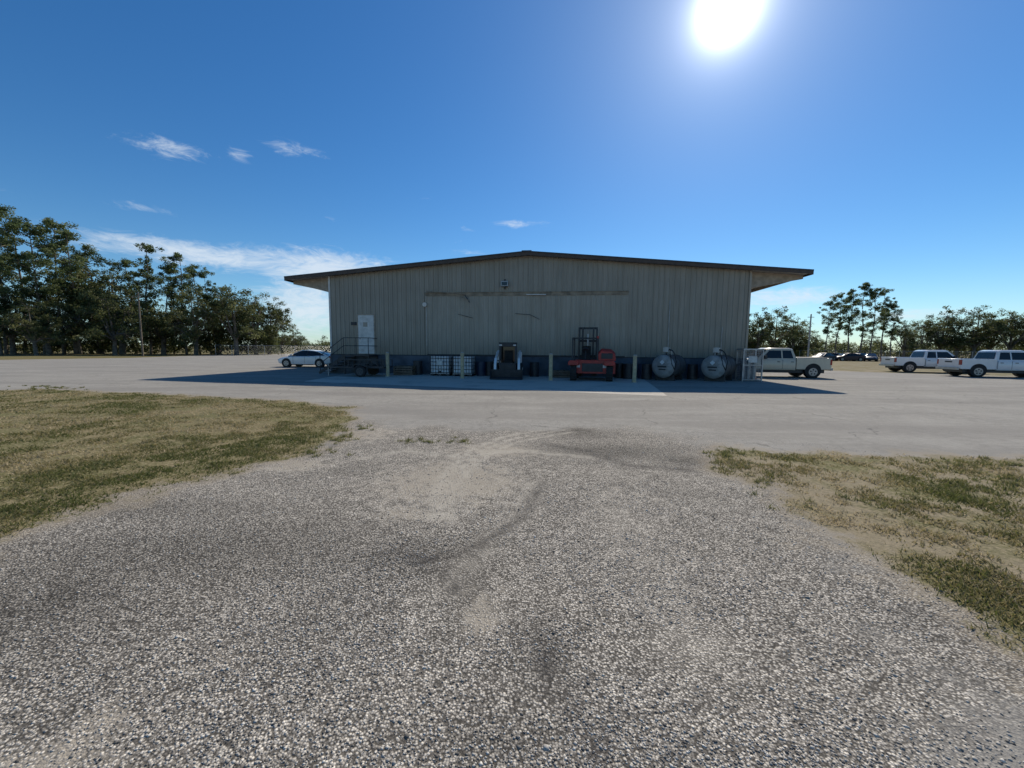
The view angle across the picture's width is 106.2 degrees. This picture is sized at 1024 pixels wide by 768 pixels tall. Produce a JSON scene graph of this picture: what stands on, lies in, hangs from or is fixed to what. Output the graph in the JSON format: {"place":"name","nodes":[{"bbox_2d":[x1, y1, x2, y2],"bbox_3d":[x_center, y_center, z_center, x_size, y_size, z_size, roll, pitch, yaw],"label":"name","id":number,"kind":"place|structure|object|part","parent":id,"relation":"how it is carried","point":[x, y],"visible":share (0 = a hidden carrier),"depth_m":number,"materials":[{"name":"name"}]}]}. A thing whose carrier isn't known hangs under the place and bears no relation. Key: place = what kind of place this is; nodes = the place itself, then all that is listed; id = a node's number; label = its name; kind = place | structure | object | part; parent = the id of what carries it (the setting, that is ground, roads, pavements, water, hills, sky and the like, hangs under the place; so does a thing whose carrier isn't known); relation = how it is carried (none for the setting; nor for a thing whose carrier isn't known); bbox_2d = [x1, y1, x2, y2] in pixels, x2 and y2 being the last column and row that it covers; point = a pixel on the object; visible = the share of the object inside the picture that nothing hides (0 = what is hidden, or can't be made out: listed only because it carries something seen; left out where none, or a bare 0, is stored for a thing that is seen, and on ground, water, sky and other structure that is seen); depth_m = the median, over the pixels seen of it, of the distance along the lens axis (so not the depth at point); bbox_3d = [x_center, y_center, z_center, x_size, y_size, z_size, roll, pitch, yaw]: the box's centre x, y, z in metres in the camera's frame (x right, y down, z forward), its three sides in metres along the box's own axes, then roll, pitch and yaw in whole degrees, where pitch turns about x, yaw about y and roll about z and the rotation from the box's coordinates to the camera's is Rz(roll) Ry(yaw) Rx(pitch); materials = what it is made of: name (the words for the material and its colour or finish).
{"place":"outdoors","nodes":[
{"label":"outdoors","id":0,"kind":"place"},
{"bbox_2d":[0,345,1023,767],"bbox_3d":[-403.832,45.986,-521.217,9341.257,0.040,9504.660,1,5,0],"label":"ground","id":1,"kind":"structure","parent":0,"point":[858,411],"depth_m":2.92,"materials":[{"name":"grey gravel"}]},
{"bbox_2d":[0,204,22,353],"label":"pine tree","id":2,"kind":"object","parent":1,"relation":"on","point":[5,211],"visible":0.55,"depth_m":67.31,"materials":[{"name":"green plant"}]},
{"bbox_2d":[0,246,23,354],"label":"pine tree","id":3,"kind":"object","parent":1,"relation":"on","point":[4,289],"visible":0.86,"depth_m":61.65,"materials":[{"name":"green plant"}]},
{"bbox_2d":[0,285,51,354],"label":"oak tree","id":4,"kind":"object","parent":1,"relation":"on","point":[12,335],"visible":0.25,"depth_m":63.20,"materials":[{"name":"green plant"}]},
{"bbox_2d":[0,213,53,352],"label":"pine tree","id":5,"kind":"object","parent":1,"relation":"on","point":[21,220],"visible":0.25,"depth_m":72.41,"materials":[{"name":"green plant"}]},
{"bbox_2d":[0,219,63,354],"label":"pine tree","id":6,"kind":"object","parent":1,"relation":"on","point":[42,291],"visible":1,"depth_m":63.69,"materials":[{"name":"green plant"}]},
{"bbox_2d":[0,298,76,355],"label":"oak tree","id":7,"kind":"object","parent":1,"relation":"on","point":[33,333],"visible":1,"depth_m":59.25,"materials":[{"name":"green plant"}]},
{"bbox_2d":[0,277,87,354],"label":"oak tree","id":8,"kind":"object","parent":1,"relation":"on","point":[48,349],"visible":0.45,"depth_m":65.41,"materials":[{"name":"green plant"}]},
{"bbox_2d":[31,217,90,353],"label":"pine tree","id":9,"kind":"object","parent":1,"relation":"on","point":[49,223],"visible":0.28,"depth_m":70.33,"materials":[{"name":"green plant"}]},
{"bbox_2d":[33,229,90,353],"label":"pine tree","id":10,"kind":"object","parent":1,"relation":"on","point":[65,269],"visible":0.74,"depth_m":67.78,"materials":[{"name":"green plant"}]},
{"bbox_2d":[8,271,115,353],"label":"oak tree","id":11,"kind":"object","parent":1,"relation":"on","point":[67,323],"visible":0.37,"depth_m":67.05,"materials":[{"name":"green plant"}]},
{"bbox_2d":[64,243,107,352],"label":"pine tree","id":12,"kind":"object","parent":1,"relation":"on","point":[88,251],"visible":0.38,"depth_m":76.62,"materials":[{"name":"green plant"}]},
{"bbox_2d":[43,256,142,353],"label":"oak tree","id":13,"kind":"object","parent":1,"relation":"on","point":[71,297],"visible":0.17,"depth_m":71.27,"materials":[{"name":"green plant"}]},
{"bbox_2d":[73,290,150,354],"bbox_3d":[-66.848,-10.210,65.240,9.544,10.690,9.472,-1,6,-20],"label":"oak tree","id":14,"kind":"object","parent":1,"relation":"on","point":[106,314],"visible":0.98,"depth_m":64.98,"materials":[{"name":"green plant"}]},
{"bbox_2d":[73,269,172,353],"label":"oak tree","id":15,"kind":"object","parent":1,"relation":"on","point":[104,282],"visible":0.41,"depth_m":69.94,"materials":[{"name":"green plant"}]},
{"bbox_2d":[105,258,148,353],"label":"pine tree","id":16,"kind":"object","parent":1,"relation":"on","point":[125,263],"visible":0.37,"depth_m":77.19,"materials":[{"name":"green plant"}]},
{"bbox_2d":[135,292,143,355],"bbox_3d":[-57.428,-9.175,59.456,1.000,9.814,0.257,1,5,0],"label":"utility pole","id":17,"kind":"object","parent":1,"relation":"on","point":[141,337],"visible":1,"depth_m":59.40,"materials":[{"name":"brown wood"}]},
{"bbox_2d":[120,242,165,353],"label":"pine tree","id":18,"kind":"object","parent":1,"relation":"on","point":[150,278],"visible":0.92,"depth_m":72.56,"materials":[{"name":"green plant"}]},
{"bbox_2d":[110,282,206,354],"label":"oak tree","id":19,"kind":"object","parent":1,"relation":"on","point":[149,320],"visible":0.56,"depth_m":72.11,"materials":[{"name":"green plant"}]},
{"bbox_2d":[154,266,189,353],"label":"pine tree","id":20,"kind":"object","parent":1,"relation":"on","point":[166,272],"visible":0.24,"depth_m":80.49,"materials":[{"name":"green plant"}]},
{"bbox_2d":[158,252,196,354],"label":"pine tree","id":21,"kind":"object","parent":1,"relation":"on","point":[170,267],"visible":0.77,"depth_m":73.66,"materials":[{"name":"green plant"}]},
{"bbox_2d":[155,286,229,354],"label":"oak tree","id":22,"kind":"object","parent":1,"relation":"on","point":[164,322],"visible":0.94,"depth_m":71.00,"materials":[{"name":"green plant"}]},
{"bbox_2d":[179,264,212,353],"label":"pine tree","id":23,"kind":"object","parent":1,"relation":"on","point":[192,267],"visible":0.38,"depth_m":78.36,"materials":[{"name":"green plant"}]},
{"bbox_2d":[194,271,221,353],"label":"pine tree","id":24,"kind":"object","parent":1,"relation":"on","point":[203,275],"visible":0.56,"depth_m":78.19,"materials":[{"name":"green plant"}]},
{"bbox_2d":[180,286,240,353],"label":"oak tree","id":25,"kind":"object","parent":1,"relation":"on","point":[214,335],"visible":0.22,"depth_m":77.04,"materials":[{"name":"green plant"}]},
{"bbox_2d":[194,284,278,354],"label":"oak tree","id":26,"kind":"object","parent":1,"relation":"on","point":[230,303],"visible":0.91,"depth_m":74.15,"materials":[{"name":"green plant"}]},
{"bbox_2d":[223,291,290,354],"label":"oak tree","id":27,"kind":"object","parent":1,"relation":"on","point":[256,317],"visible":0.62,"depth_m":78.12,"materials":[{"name":"green plant"}]},
{"bbox_2d":[215,345,327,355],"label":"chain link fence","id":28,"kind":"object","parent":1,"relation":"on","point":[267,347],"visible":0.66,"depth_m":71.68,"materials":[{"name":"metal"}]},
{"bbox_2d":[251,297,295,353],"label":"oak tree","id":29,"kind":"object","parent":1,"relation":"on","point":[285,320],"visible":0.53,"depth_m":82.50,"materials":[{"name":"green plant"}]},
{"bbox_2d":[266,324,301,352],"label":"oak tree","id":30,"kind":"object","parent":1,"relation":"on","point":[284,338],"visible":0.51,"depth_m":104.33,"materials":[{"name":"green plant"}]},
{"bbox_2d":[283,329,307,351],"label":"oak tree","id":31,"kind":"object","parent":1,"relation":"on","point":[302,339],"visible":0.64,"depth_m":109.42,"materials":[{"name":"green plant"}]},
{"bbox_2d":[278,350,330,367],"bbox_3d":[-17.394,-2.188,32.954,4.775,1.505,2.060,1,5,4],"label":"parked car","id":32,"kind":"object","parent":1,"relation":"on","point":[306,357],"visible":0.76,"depth_m":32.09,"materials":[{"name":"white paint"}]},
{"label":"windows","id":33,"kind":"part","parent":32,"relation":"part of","materials":[{"name":"black glass"}]},
{"bbox_2d":[315,335,329,348],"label":"oak tree","id":34,"kind":"object","parent":1,"relation":"on","point":[323,336],"visible":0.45,"depth_m":188.49,"materials":[{"name":"green plant"}]},
{"bbox_2d":[326,359,392,376],"bbox_3d":[-9.259,-0.983,23.035,3.800,0.990,2.020,1,5,4],"label":"utility trailer","id":35,"kind":"object","parent":1,"relation":"on","point":[361,371],"visible":1,"depth_m":22.38,"materials":[{"name":"paint"}]},
{"bbox_2d":[385,352,390,376],"bbox_3d":[-7.254,-1.116,22.442,0.320,1.498,0.320,1,5,0],"label":"bollard","id":36,"kind":"object","parent":1,"relation":"on","point":[387,366],"visible":0.9,"depth_m":22.36,"materials":[{"name":"yellow paint"}]},
{"bbox_2d":[393,365,415,374],"bbox_3d":[-6.686,-0.877,24.288,1.200,0.555,1.090,1,5,7],"label":"pallet stack","id":37,"kind":"object","parent":1,"relation":"on","point":[404,369],"visible":0.93,"depth_m":23.78,"materials":[{"name":"brown wood"}]},
{"bbox_2d":[413,360,422,374],"bbox_3d":[-6.021,-1.053,24.599,0.588,0.900,0.588,1,5,0],"label":"oil drum","id":38,"kind":"object","parent":1,"relation":"on","point":[417,365],"visible":0.94,"depth_m":24.36,"materials":[{"name":"paint"}]},
{"bbox_2d":[430,355,453,375],"bbox_3d":[-4.384,-1.167,24.079,1.235,1.250,1.068,1,5,7],"label":"ibc tote","id":39,"kind":"object","parent":1,"relation":"on","point":[440,365],"visible":0.91,"depth_m":23.64,"materials":[{"name":"paint"}]},
{"bbox_2d":[460,352,464,378],"bbox_3d":[-2.773,-1.012,21.474,0.320,1.545,0.320,1,5,0],"label":"bollard","id":40,"kind":"object","parent":1,"relation":"on","point":[462,364],"visible":0.92,"depth_m":21.39,"materials":[{"name":"yellow paint"}]},
{"bbox_2d":[452,355,475,375],"bbox_3d":[-2.964,-1.135,23.866,1.235,1.250,1.067,1,5,8],"label":"ibc tote","id":41,"kind":"object","parent":1,"relation":"on","point":[470,365],"visible":0.8,"depth_m":23.45,"materials":[{"name":"paint"}]},
{"bbox_2d":[477,361,485,375],"bbox_3d":[-1.917,-0.965,24.029,0.588,0.900,0.588,1,5,0],"label":"oil drum","id":42,"kind":"object","parent":1,"relation":"on","point":[481,368],"visible":0.98,"depth_m":23.80,"materials":[{"name":"paint"}]},
{"bbox_2d":[486,361,493,375],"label":"oil drum","id":43,"kind":"object","parent":1,"relation":"on","point":[489,365],"visible":0.63,"depth_m":23.92,"materials":[{"name":"paint"}]},
{"bbox_2d":[490,342,522,379],"bbox_3d":[-0.240,-1.377,22.383,1.800,2.070,2.900,1,5,3],"label":"skid steer loader","id":44,"kind":"object","parent":1,"relation":"on","point":[507,358],"visible":1,"depth_m":21.98,"materials":[{"name":"paint"}]},
{"bbox_2d":[0,322,1023,358],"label":"distant thicket","id":45,"kind":"object","parent":1,"relation":"on","point":[156,346],"visible":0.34,"depth_m":79.49,"materials":[{"name":"green plant"}]},
{"bbox_2d":[530,362,538,376],"bbox_3d":[1.377,-0.911,23.753,0.588,0.900,0.588,1,5,0],"label":"oil drum","id":46,"kind":"object","parent":1,"relation":"on","point":[534,369],"visible":1,"depth_m":23.52,"materials":[{"name":"paint"}]},
{"bbox_2d":[284,250,813,378],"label":"metal warehouse","id":47,"kind":"structure","parent":1,"relation":"on","point":[538,306],"depth_m":24.02,"materials":[{"name":"paint"}]},
{"bbox_2d":[357,314,375,353],"bbox_3d":[-9.648,-3.298,25.424,1.240,2.617,0.124,1,5,7],"label":"door","id":48,"kind":"structure","parent":47,"relation":"in","point":[365,322],"depth_m":25.43,"materials":[{"name":"white paint"}]},
{"bbox_2d":[548,353,553,380],"bbox_3d":[2.083,-0.885,20.666,0.320,1.523,0.320,1,5,0],"label":"bollard","id":49,"kind":"object","parent":1,"relation":"on","point":[550,365],"visible":0.89,"depth_m":20.58,"materials":[{"name":"yellow paint"}]},
{"bbox_2d":[548,370,569,377],"bbox_3d":[2.863,-0.640,23.403,1.200,0.410,1.090,1,5,1],"label":"pallet stack","id":50,"kind":"object","parent":1,"relation":"on","point":[562,373],"visible":0.77,"depth_m":22.87,"materials":[{"name":"brown wood"}]},
{"bbox_2d":[568,327,615,380],"bbox_3d":[4.636,-1.777,22.063,2.490,3.030,3.630,2,5,13],"label":"forklift","id":51,"kind":"object","parent":1,"relation":"on","point":[602,362],"visible":1,"depth_m":20.77,"materials":[{"name":"red paint"}]},
{"bbox_2d":[614,363,624,377],"bbox_3d":[6.462,-0.814,23.172,0.588,0.900,0.588,1,5,0],"label":"oil drum","id":52,"kind":"object","parent":1,"relation":"on","point":[618,370],"visible":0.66,"depth_m":22.93,"materials":[{"name":"paint"}]},
{"bbox_2d":[622,363,632,378],"bbox_3d":[6.810,-0.761,22.631,0.588,0.900,0.588,1,5,0],"label":"oil drum","id":53,"kind":"object","parent":1,"relation":"on","point":[627,370],"visible":0.91,"depth_m":22.40,"materials":[{"name":"paint"}]},
{"bbox_2d":[631,355,636,382],"bbox_3d":[6.342,-0.766,19.892,0.320,1.502,0.320,1,5,0],"label":"bollard","id":54,"kind":"object","parent":1,"relation":"on","point":[634,372],"visible":0.91,"depth_m":19.81,"materials":[{"name":"metal"}]},
{"bbox_2d":[638,363,645,378],"bbox_3d":[7.793,-0.779,22.919,0.588,0.900,0.588,1,5,0],"label":"oil drum","id":55,"kind":"object","parent":1,"relation":"on","point":[639,370],"visible":0.48,"depth_m":22.77,"materials":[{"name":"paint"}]},
{"bbox_2d":[641,364,651,379],"bbox_3d":[7.848,-0.732,22.412,0.588,0.900,0.588,1,5,0],"label":"oil drum","id":56,"kind":"object","parent":1,"relation":"on","point":[646,371],"visible":0.97,"depth_m":22.18,"materials":[{"name":"paint"}]},
{"bbox_2d":[652,347,685,380],"bbox_3d":[9.014,-1.166,22.001,1.356,1.860,2.145,5,7,42],"label":"fuel tank","id":57,"kind":"object","parent":1,"relation":"on","point":[669,367],"visible":1,"depth_m":21.40,"materials":[{"name":"metal"}]},
{"bbox_2d":[687,364,697,379],"bbox_3d":[10.646,-0.733,22.694,0.588,0.900,0.588,1,5,0],"label":"oil drum","id":58,"kind":"object","parent":1,"relation":"on","point":[692,371],"visible":0.99,"depth_m":22.46,"materials":[{"name":"paint"}]},
{"bbox_2d":[701,348,736,381],"bbox_3d":[11.697,-1.114,21.694,2.145,1.860,1.356,-5,7,-44],"label":"fuel tank","id":59,"kind":"object","parent":1,"relation":"on","point":[717,367],"visible":0.99,"depth_m":21.12,"materials":[{"name":"metal"}]},
{"bbox_2d":[735,349,763,381],"bbox_3d":[13.456,-1.091,21.827,1.060,1.820,0.865,1,5,7],"label":"gas cylinder cage","id":60,"kind":"object","parent":1,"relation":"on","point":[747,367],"visible":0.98,"depth_m":21.49,"materials":[{"name":"metal"}]},
{"bbox_2d":[747,319,759,347],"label":"oak tree","id":61,"kind":"object","parent":1,"relation":"on","point":[750,337],"visible":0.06,"depth_m":77.64,"materials":[{"name":"green plant"}]},
{"bbox_2d":[747,307,781,350],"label":"oak tree","id":62,"kind":"object","parent":1,"relation":"on","point":[766,333],"visible":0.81,"depth_m":75.45,"materials":[{"name":"green plant"}]},
{"bbox_2d":[754,306,811,348],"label":"oak tree","id":63,"kind":"object","parent":1,"relation":"on","point":[773,342],"visible":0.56,"depth_m":76.84,"materials":[{"name":"green plant"}]},
{"bbox_2d":[747,348,832,377],"bbox_3d":[17.334,-1.431,25.459,6.000,1.900,2.340,1,5,8],"label":"pickup truck","id":64,"kind":"object","parent":1,"relation":"on","point":[780,360],"visible":0.61,"depth_m":24.51,"materials":[{"name":"beige paint"}]},
{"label":"windows","id":65,"kind":"part","parent":64,"relation":"part of","materials":[{"name":"black glass"}]},
{"bbox_2d":[776,313,814,350],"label":"oak tree","id":66,"kind":"object","parent":1,"relation":"on","point":[800,334],"visible":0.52,"depth_m":80.32,"materials":[{"name":"green plant"}]},
{"bbox_2d":[794,323,822,356],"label":"oak tree","id":67,"kind":"object","parent":1,"relation":"on","point":[815,344],"visible":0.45,"depth_m":81.94,"materials":[{"name":"green plant"}]},
{"bbox_2d":[807,314,811,356],"bbox_3d":[46.041,-7.100,59.564,1.000,7.461,0.257,1,5,0],"label":"utility pole","id":68,"kind":"object","parent":1,"relation":"on","point":[809,336],"visible":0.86,"depth_m":59.47,"materials":[{"name":"wood"}]},
{"bbox_2d":[812,353,836,360],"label":"derelict car","id":69,"kind":"object","parent":1,"relation":"on","point":[828,355],"visible":0.4,"depth_m":69.19,"materials":[{"name":"paint"}]},
{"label":"windows","id":70,"kind":"part","parent":69,"relation":"part of","materials":[{"name":"black glass"}]},
{"bbox_2d":[816,301,843,352],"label":"pine tree","id":71,"kind":"object","parent":1,"relation":"on","point":[830,320],"visible":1,"depth_m":82.79,"materials":[{"name":"green plant"}]},
{"bbox_2d":[823,332,855,350],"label":"oak tree","id":72,"kind":"object","parent":1,"relation":"on","point":[835,334],"visible":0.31,"depth_m":109.44,"materials":[{"name":"green plant"}]},
{"bbox_2d":[828,292,851,352],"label":"pine tree","id":73,"kind":"object","parent":1,"relation":"on","point":[839,325],"visible":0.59,"depth_m":86.41,"materials":[{"name":"green plant"}]},
{"bbox_2d":[835,353,865,360],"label":"derelict car","id":74,"kind":"object","parent":1,"relation":"on","point":[850,356],"visible":0.84,"depth_m":69.00,"materials":[{"name":"paint"}]},
{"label":"windows","id":75,"kind":"part","parent":74,"relation":"part of","materials":[{"name":"black glass"}]},
{"bbox_2d":[838,288,868,352],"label":"pine tree","id":76,"kind":"object","parent":1,"relation":"on","point":[850,293],"visible":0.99,"depth_m":82.44,"materials":[{"name":"green plant"}]},
{"bbox_2d":[848,282,877,352],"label":"pine tree","id":77,"kind":"object","parent":1,"relation":"on","point":[862,329],"visible":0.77,"depth_m":84.94,"materials":[{"name":"green plant"}]},
{"bbox_2d":[863,353,878,361],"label":"derelict car","id":78,"kind":"object","parent":1,"relation":"on","point":[871,356],"visible":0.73,"depth_m":68.46,"materials":[{"name":"paint"}]},
{"bbox_2d":[862,333,884,348],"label":"oak tree","id":79,"kind":"object","parent":1,"relation":"on","point":[866,340],"visible":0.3,"depth_m":108.98,"materials":[{"name":"green plant"}]},
{"bbox_2d":[860,287,889,352],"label":"pine tree","id":80,"kind":"object","parent":1,"relation":"on","point":[873,295],"visible":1,"depth_m":82.69,"materials":[{"name":"green plant"}]},
{"bbox_2d":[872,289,902,357],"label":"pine tree","id":81,"kind":"object","parent":1,"relation":"on","point":[884,303],"visible":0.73,"depth_m":86.25,"materials":[{"name":"green plant"}]},
{"bbox_2d":[799,350,976,358],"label":"chain link fence","id":82,"kind":"object","parent":1,"relation":"on","point":[880,353],"visible":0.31,"depth_m":81.64,"materials":[{"name":"metal"}]},
{"bbox_2d":[880,303,906,356],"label":"pine tree","id":83,"kind":"object","parent":1,"relation":"on","point":[896,319],"visible":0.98,"depth_m":85.11,"materials":[{"name":"green plant"}]},
{"bbox_2d":[884,322,933,356],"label":"oak tree","id":84,"kind":"object","parent":1,"relation":"on","point":[908,342],"visible":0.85,"depth_m":88.83,"materials":[{"name":"green plant"}]},
{"bbox_2d":[879,350,966,373],"bbox_3d":[35.582,-1.946,32.819,6.000,1.900,2.340,2,5,16],"label":"pickup truck","id":85,"kind":"object","parent":1,"relation":"on","point":[920,359],"visible":0.58,"depth_m":32.37,"materials":[{"name":"white paint"}]},
{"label":"windows","id":86,"kind":"part","parent":85,"relation":"part of","materials":[{"name":"black glass"}]},
{"bbox_2d":[901,319,956,349],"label":"oak tree","id":87,"kind":"object","parent":1,"relation":"on","point":[934,327],"visible":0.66,"depth_m":90.38,"materials":[{"name":"green plant"}]},
{"bbox_2d":[917,305,974,350],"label":"oak tree","id":88,"kind":"object","parent":1,"relation":"on","point":[948,318],"visible":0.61,"depth_m":90.51,"materials":[{"name":"green plant"}]},
{"bbox_2d":[930,316,994,357],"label":"oak tree","id":89,"kind":"object","parent":1,"relation":"on","point":[979,338],"visible":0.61,"depth_m":87.43,"materials":[{"name":"green plant"}]},
{"bbox_2d":[941,304,1015,358],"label":"oak tree","id":90,"kind":"object","parent":1,"relation":"on","point":[991,330],"visible":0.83,"depth_m":86.11,"materials":[{"name":"green plant"}]},
{"bbox_2d":[935,350,1023,376],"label":"pickup truck","id":91,"kind":"object","parent":1,"relation":"on","point":[981,363],"visible":0.98,"depth_m":26.68,"materials":[{"name":"white paint"}]},
{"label":"windows","id":92,"kind":"part","parent":91,"relation":"part of","materials":[{"name":"black glass"}]},
{"bbox_2d":[963,313,1021,350],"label":"oak tree","id":93,"kind":"object","parent":1,"relation":"on","point":[996,339],"visible":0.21,"depth_m":87.85,"materials":[{"name":"green plant"}]},
{"bbox_2d":[979,308,1023,349],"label":"oak tree","id":94,"kind":"object","parent":1,"relation":"on","point":[1013,323],"visible":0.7,"depth_m":84.48,"materials":[{"name":"green plant"}]},
{"bbox_2d":[996,328,1023,350],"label":"oak tree","id":95,"kind":"object","parent":1,"relation":"on","point":[1003,346],"visible":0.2,"depth_m":88.93,"materials":[{"name":"green plant"}]},
{"bbox_2d":[0,385,1023,655],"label":"grass","id":96,"kind":"structure","parent":0,"point":[1006,582],"depth_m":5.32,"materials":[{"name":"green plant"}]},
{"bbox_2d":[0,0,1023,351],"label":"sky","id":97,"kind":"structure","parent":0,"point":[880,143],"materials":[{"name":"blue"}]}
]}

